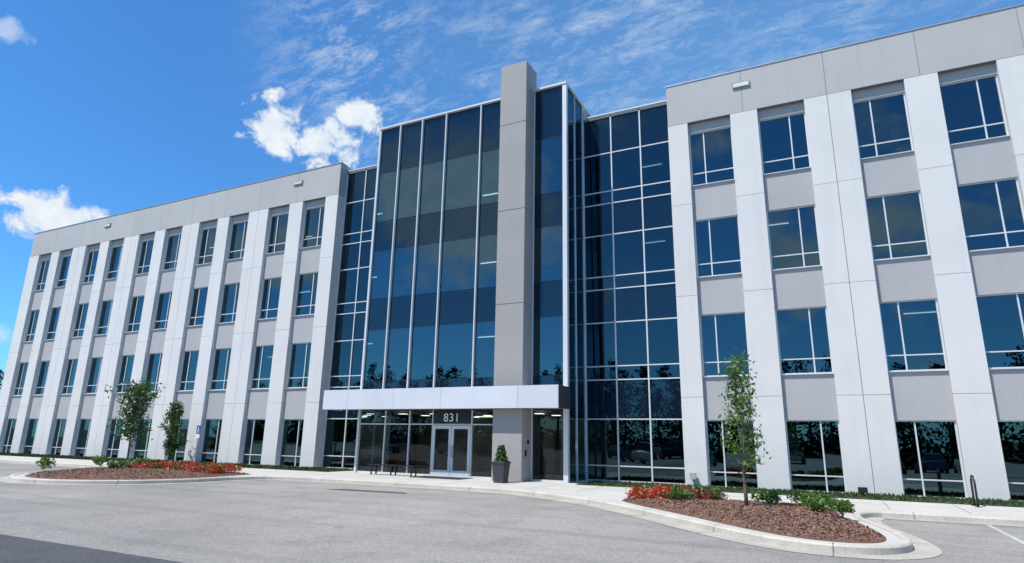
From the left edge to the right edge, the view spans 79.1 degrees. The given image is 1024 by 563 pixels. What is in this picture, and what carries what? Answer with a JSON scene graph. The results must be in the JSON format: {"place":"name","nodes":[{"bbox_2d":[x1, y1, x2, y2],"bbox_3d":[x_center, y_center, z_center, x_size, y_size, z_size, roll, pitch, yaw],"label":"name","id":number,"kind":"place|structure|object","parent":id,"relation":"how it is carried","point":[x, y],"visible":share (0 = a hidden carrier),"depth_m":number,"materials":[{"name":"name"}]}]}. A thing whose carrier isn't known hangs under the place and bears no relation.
{"place":"outdoors","nodes":[
{"label":"outdoors","id":0,"kind":"place"},
{"bbox_2d":[334,408,562,409],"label":"canopy soffit","id":1,"kind":"structure","parent":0,"point":[430,409],"depth_m":28.57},
{"bbox_2d":[0,55,1023,500],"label":"wall piers","id":2,"kind":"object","parent":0,"point":[978,429],"depth_m":25.48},
{"bbox_2d":[0,463,1023,562],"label":"parking lot asphalt","id":3,"kind":"structure","parent":0,"point":[263,521],"depth_m":12.36,"materials":[{"name":"grey asphalt"}]},
{"bbox_2d":[0,534,182,562],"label":"dark asphalt patch","id":4,"kind":"object","parent":3,"relation":"on","point":[14,549],"depth_m":9.11,"materials":[{"name":"grey asphalt"}]},
{"bbox_2d":[326,489,406,493],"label":"asphalt repair","id":5,"kind":"structure","parent":3,"relation":"on","point":[367,491],"depth_m":20.82,"materials":[{"name":"grey asphalt"}]},
{"bbox_2d":[0,459,1023,554],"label":"curb","id":6,"kind":"structure","parent":3,"relation":"on","point":[904,545],"depth_m":15.52,"materials":[{"name":"concrete"}]},
{"bbox_2d":[0,462,1023,559],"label":"gutter","id":7,"kind":"object","parent":3,"relation":"on","point":[921,550],"visible":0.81,"depth_m":13.04,"materials":[{"name":"concrete"}]},
{"bbox_2d":[2,464,1023,543],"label":"parking lines","id":8,"kind":"object","parent":3,"relation":"on","point":[1009,535],"visible":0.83,"depth_m":13.34,"materials":[{"name":"paint"}]},
{"bbox_2d":[0,455,1023,555],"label":"sidewalk","id":9,"kind":"structure","parent":0,"point":[616,494],"depth_m":20.36,"materials":[{"name":"concrete"}]},
{"bbox_2d":[25,467,248,479],"bbox_3d":[-16.259,7.828,25.610,9.106,0.212,6.900,-6,-16,26],"label":"mulch bed","id":10,"kind":"object","parent":9,"relation":"on","point":[107,473],"visible":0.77,"depth_m":23.81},
{"bbox_2d":[35,456,55,469],"bbox_3d":[-19.712,7.674,26.225,0.811,0.551,0.668,-6,-16,26],"label":"green shrub","id":11,"kind":"object","parent":10,"relation":"on","point":[48,461],"visible":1,"depth_m":26.17,"materials":[{"name":"green plant"}]},
{"bbox_2d":[90,455,115,465],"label":"green shrub","id":12,"kind":"object","parent":10,"relation":"on","point":[97,460],"visible":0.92,"depth_m":29.30,"materials":[{"name":"green plant"}]},
{"bbox_2d":[106,459,126,468],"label":"green shrub","id":13,"kind":"object","parent":10,"relation":"on","point":[113,463],"visible":0.96,"depth_m":26.34,"materials":[{"name":"green plant"}]},
{"bbox_2d":[104,377,165,460],"bbox_3d":[-18.521,6.844,30.380,2.305,4.332,3.192,4,-15,-10],"label":"young tree","id":14,"kind":"object","parent":10,"relation":"on","point":[133,416],"visible":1,"depth_m":30.26,"materials":[{"name":"green plant"}]},
{"bbox_2d":[125,456,151,465],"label":"green shrub","id":15,"kind":"object","parent":10,"relation":"on","point":[139,459],"visible":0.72,"depth_m":28.41,"materials":[{"name":"green plant"}]},
{"bbox_2d":[118,460,160,467],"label":"purple foliage plants","id":16,"kind":"object","parent":10,"relation":"on","point":[131,465],"visible":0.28,"depth_m":27.63,"materials":[{"name":"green plant"}]},
{"bbox_2d":[139,460,243,472],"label":"red flowers","id":17,"kind":"object","parent":10,"relation":"on","point":[187,466],"visible":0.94,"depth_m":26.56,"materials":[{"name":"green plant"}]},
{"bbox_2d":[203,463,222,472],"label":"green shrub","id":18,"kind":"object","parent":10,"relation":"on","point":[212,466],"visible":0.46,"depth_m":25.86,"materials":[{"name":"green plant"}]},
{"bbox_2d":[368,464,419,476],"bbox_3d":[-5.313,8.445,27.753,2.600,0.450,0.417,-6,-16,26],"label":"backless bench","id":19,"kind":"object","parent":9,"relation":"on","point":[411,466],"visible":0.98,"depth_m":27.61,"materials":[{"name":"metal"}]},
{"bbox_2d":[413,476,472,479],"bbox_3d":[-3.048,8.406,26.564,2.500,0.014,1.250,-6,-16,26],"label":"door mat","id":20,"kind":"object","parent":9,"relation":"on","point":[452,478],"depth_m":26.41,"materials":[{"name":"rubber"}]},
{"bbox_2d":[491,445,510,482],"bbox_3d":[-0.437,7.162,24.404,0.627,1.448,0.627,-6,-16,26],"label":"tall planter","id":21,"kind":"object","parent":9,"relation":"on","point":[500,466],"visible":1,"depth_m":24.22,"materials":[{"name":"grey concrete"}]},
{"bbox_2d":[622,497,885,542],"bbox_3d":[6.369,5.562,15.141,4.896,0.216,8.604,5,-15,-15],"label":"mulch bed","id":22,"kind":"object","parent":9,"relation":"on","point":[790,519],"visible":0.88,"depth_m":13.33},
{"bbox_2d":[625,483,689,498],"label":"red flowers","id":23,"kind":"object","parent":22,"relation":"on","point":[653,492],"visible":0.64,"depth_m":17.68,"materials":[{"name":"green plant"}]},
{"bbox_2d":[666,483,695,499],"bbox_3d":[4.581,5.730,16.826,0.817,0.464,0.538,2,-14,-4],"label":"green shrub","id":24,"kind":"object","parent":22,"relation":"on","point":[679,491],"visible":1,"depth_m":16.73,"materials":[{"name":"green plant"}]},
{"bbox_2d":[675,486,728,499],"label":"red flowers","id":25,"kind":"object","parent":22,"relation":"on","point":[706,495],"visible":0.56,"depth_m":17.40,"materials":[{"name":"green plant"}]},
{"bbox_2d":[690,485,722,497],"bbox_3d":[5.599,6.027,17.795,0.960,0.406,0.900,-6,-16,26],"label":"green shrub","id":26,"kind":"object","parent":22,"relation":"on","point":[718,490],"visible":0.65,"depth_m":17.80,"materials":[{"name":"green plant"}]},
{"bbox_2d":[716,347,771,505],"bbox_3d":[5.923,3.713,15.900,1.273,4.088,1.634,-6,-16,26],"label":"young tree","id":27,"kind":"object","parent":22,"relation":"on","point":[740,401],"visible":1,"depth_m":15.90,"materials":[{"name":"green plant"}]},
{"bbox_2d":[750,489,781,503],"bbox_3d":[6.779,5.695,16.402,0.648,0.399,0.870,7,-16,-23],"label":"green shrub","id":28,"kind":"object","parent":22,"relation":"on","point":[770,496],"visible":0.96,"depth_m":16.40,"materials":[{"name":"green plant"}]},
{"bbox_2d":[785,490,825,506],"bbox_3d":[7.732,5.640,16.149,1.083,0.435,0.845,-1,-15,9],"label":"green shrub","id":29,"kind":"object","parent":22,"relation":"on","point":[798,496],"visible":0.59,"depth_m":16.11,"materials":[{"name":"green plant"}]},
{"bbox_2d":[805,497,828,511],"bbox_3d":[7.365,5.319,14.790,0.531,0.348,0.580,4,-15,-13],"label":"green shrub","id":30,"kind":"object","parent":22,"relation":"on","point":[819,503],"visible":0.98,"depth_m":14.75,"materials":[{"name":"green plant"}]},
{"bbox_2d":[801,492,833,507],"bbox_3d":[7.729,5.518,15.604,0.864,0.401,0.445,-6,-16,26],"label":"green shrub","id":31,"kind":"object","parent":22,"relation":"on","point":[827,498],"visible":0.33,"depth_m":15.60,"materials":[{"name":"green plant"}]},
{"bbox_2d":[825,498,855,515],"bbox_3d":[7.491,5.101,14.014,0.507,0.394,0.874,1,-14,1],"label":"green shrub","id":32,"kind":"object","parent":22,"relation":"on","point":[842,507],"visible":1,"depth_m":13.92,"materials":[{"name":"green plant"}]},
{"bbox_2d":[970,475,981,507],"bbox_3d":[13.444,6.130,18.023,0.160,0.975,0.660,-6,-16,26],"label":"bike rack","id":33,"kind":"object","parent":9,"relation":"on","point":[972,491],"visible":0.93,"depth_m":18.01,"materials":[{"name":"metal"}]},
{"bbox_2d":[0,452,1023,506],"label":"lawn","id":34,"kind":"structure","parent":0,"point":[942,499],"depth_m":22.34,"materials":[{"name":"green plant"}]},
{"bbox_2d":[157,400,186,459],"bbox_3d":[-19.800,8.819,36.593,1.643,3.694,2.134,-6,-16,26],"label":"evergreen tree","id":35,"kind":"object","parent":34,"relation":"on","point":[171,445],"visible":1,"depth_m":36.34,"materials":[{"name":"green plant"}]},
{"bbox_2d":[194,425,200,461],"bbox_3d":[-17.351,9.001,34.116,0.300,2.100,0.070,-6,-16,26],"label":"parking sign","id":36,"kind":"object","parent":34,"relation":"on","point":[198,431],"visible":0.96,"depth_m":34.20,"materials":[{"name":"metal"}]},
{"bbox_2d":[690,473,696,484],"bbox_3d":[7.073,7.724,24.195,0.240,0.500,0.120,-6,-16,26],"label":"utility box","id":37,"kind":"object","parent":34,"relation":"on","point":[693,476],"visible":0.8,"depth_m":24.17,"materials":[{"name":"grey paint"}]},
{"bbox_2d":[858,487,867,494],"bbox_3d":[11.657,6.987,20.583,0.280,0.300,0.180,-6,-16,26],"label":"ground floodlight","id":38,"kind":"object","parent":34,"relation":"on","point":[862,490],"visible":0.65,"depth_m":20.52,"materials":[{"name":"metal"}]},
{"bbox_2d":[0,0,1023,390],"label":"sky","id":39,"kind":"structure","parent":0,"point":[108,107],"materials":[{"name":"blue"}]},
{"bbox_2d":[491,61,536,481],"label":"pillar","id":40,"kind":"structure","parent":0,"point":[511,433],"depth_m":27.35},
{"bbox_2d":[7,63,1023,420],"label":"wall spandrels","id":41,"kind":"structure","parent":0,"point":[925,395],"depth_m":24.56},
{"bbox_2d":[559,385,569,408],"bbox_3d":[2.094,4.658,24.953,0.060,0.900,1.210,-6,-16,26],"label":"canopy end panel","id":42,"kind":"object","parent":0,"point":[564,397],"visible":1,"depth_m":24.91,"materials":[{"name":"grey metal"}]},
{"label":"ground","id":43,"kind":"structure","parent":0,"visible":0},
{"bbox_2d":[0,369,4,388],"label":"treeline","id":44,"kind":"object","parent":43,"relation":"on","point":[2,372],"depth_m":91.10,"materials":[{"name":"green plant"}]},
{"bbox_2d":[348,102,674,484],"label":"floor slabs","id":45,"kind":"structure","parent":43,"relation":"on","point":[417,414],"depth_m":30.84,"materials":[{"name":"grey concrete"}]},
{"bbox_2d":[358,86,585,481],"bbox_3d":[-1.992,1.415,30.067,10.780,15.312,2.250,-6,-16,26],"label":"bay glass","id":46,"kind":"object","parent":45,"relation":"on","point":[454,349],"visible":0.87,"depth_m":29.59,"materials":[{"name":"blue glass"}]},
{"bbox_2d":[388,416,558,474],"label":"interior walls","id":47,"kind":"structure","parent":45,"relation":"on","point":[398,441],"depth_m":34.20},
{"bbox_2d":[421,413,560,416],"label":"ceiling lights","id":48,"kind":"object","parent":47,"relation":"attached to","point":[492,416],"visible":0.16,"depth_m":31.58},
{"bbox_2d":[416,415,562,477],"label":"entrance doors","id":49,"kind":"structure","parent":45,"relation":"on","point":[482,448],"depth_m":35.52,"materials":[{"name":"black glass"}]},
{"bbox_2d":[30,5,1023,256],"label":"wall fascia","id":50,"kind":"structure","parent":43,"relation":"on","point":[988,37],"depth_m":26.72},
{"bbox_2d":[104,80,749,227],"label":"wall lights","id":51,"kind":"object","parent":50,"relation":"attached to","point":[732,88],"depth_m":27.20},
{"bbox_2d":[105,81,747,226],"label":"wall light lenses","id":52,"kind":"object","parent":51,"relation":"attached to","point":[734,85],"depth_m":27.16,"materials":[{"name":"white plastic"}]},
{"bbox_2d":[1,74,1023,500],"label":"window frames","id":53,"kind":"structure","parent":50,"relation":"attached to","point":[449,470],"depth_m":28.16,"materials":[{"name":"silver metal"}]},
{"bbox_2d":[323,384,558,410],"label":"canopy fascia","id":54,"kind":"structure","parent":53,"relation":"attached to","point":[532,396],"depth_m":26.62,"materials":[{"name":"white metal"}]},
{"bbox_2d":[433,410,470,423],"bbox_3d":[-2.691,6.088,27.857,1.990,0.580,0.014,-6,-16,26],"label":"door header panel","id":55,"kind":"object","parent":53,"relation":"attached to","point":[464,416],"visible":1,"depth_m":27.83,"materials":[{"name":"grey glass"}]},
{"bbox_2d":[444,413,457,421],"bbox_3d":[-2.749,6.101,27.823,0.722,0.364,0.024,-6,-16,26],"label":"address number","id":56,"kind":"object","parent":55,"relation":"attached to","point":[451,417],"visible":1,"depth_m":27.82,"materials":[{"name":"white metal"}]},
{"bbox_2d":[364,89,584,418],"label":"glazing joints","id":57,"kind":"object","parent":53,"relation":"attached to","point":[482,287],"visible":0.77,"depth_m":29.57,"materials":[{"name":"metal"}]},
{"bbox_2d":[323,105,684,482],"bbox_3d":[-1.440,1.762,31.118,19.340,15.110,0.001,-6,-16,26],"label":"curtain wall glass","id":58,"kind":"object","parent":53,"relation":"attached to","point":[667,442],"visible":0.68,"depth_m":28.13,"materials":[{"name":"blue glass"}]},
{"bbox_2d":[348,81,666,171],"bbox_3d":[-0.853,-7.739,34.394,19.400,0.770,6.840,-6,-16,26],"label":"metal coping","id":59,"kind":"object","parent":53,"relation":"on","point":[485,103],"visible":0.36,"depth_m":31.17,"materials":[{"name":"white metal"}]},
{"bbox_2d":[2,76,1023,500],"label":"window glass","id":60,"kind":"object","parent":53,"relation":"in","point":[1000,322],"visible":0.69,"depth_m":24.33,"materials":[{"name":"blue glass"}]},
{"bbox_2d":[5,12,1023,491],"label":"panel joints","id":61,"kind":"object","parent":50,"relation":"attached to","point":[683,204],"visible":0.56,"depth_m":25.08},
{"bbox_2d":[34,3,1023,233],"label":"roof coping","id":62,"kind":"object","parent":50,"relation":"on","point":[821,51],"visible":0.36,"depth_m":27.00,"materials":[{"name":"metal"}]}
]}

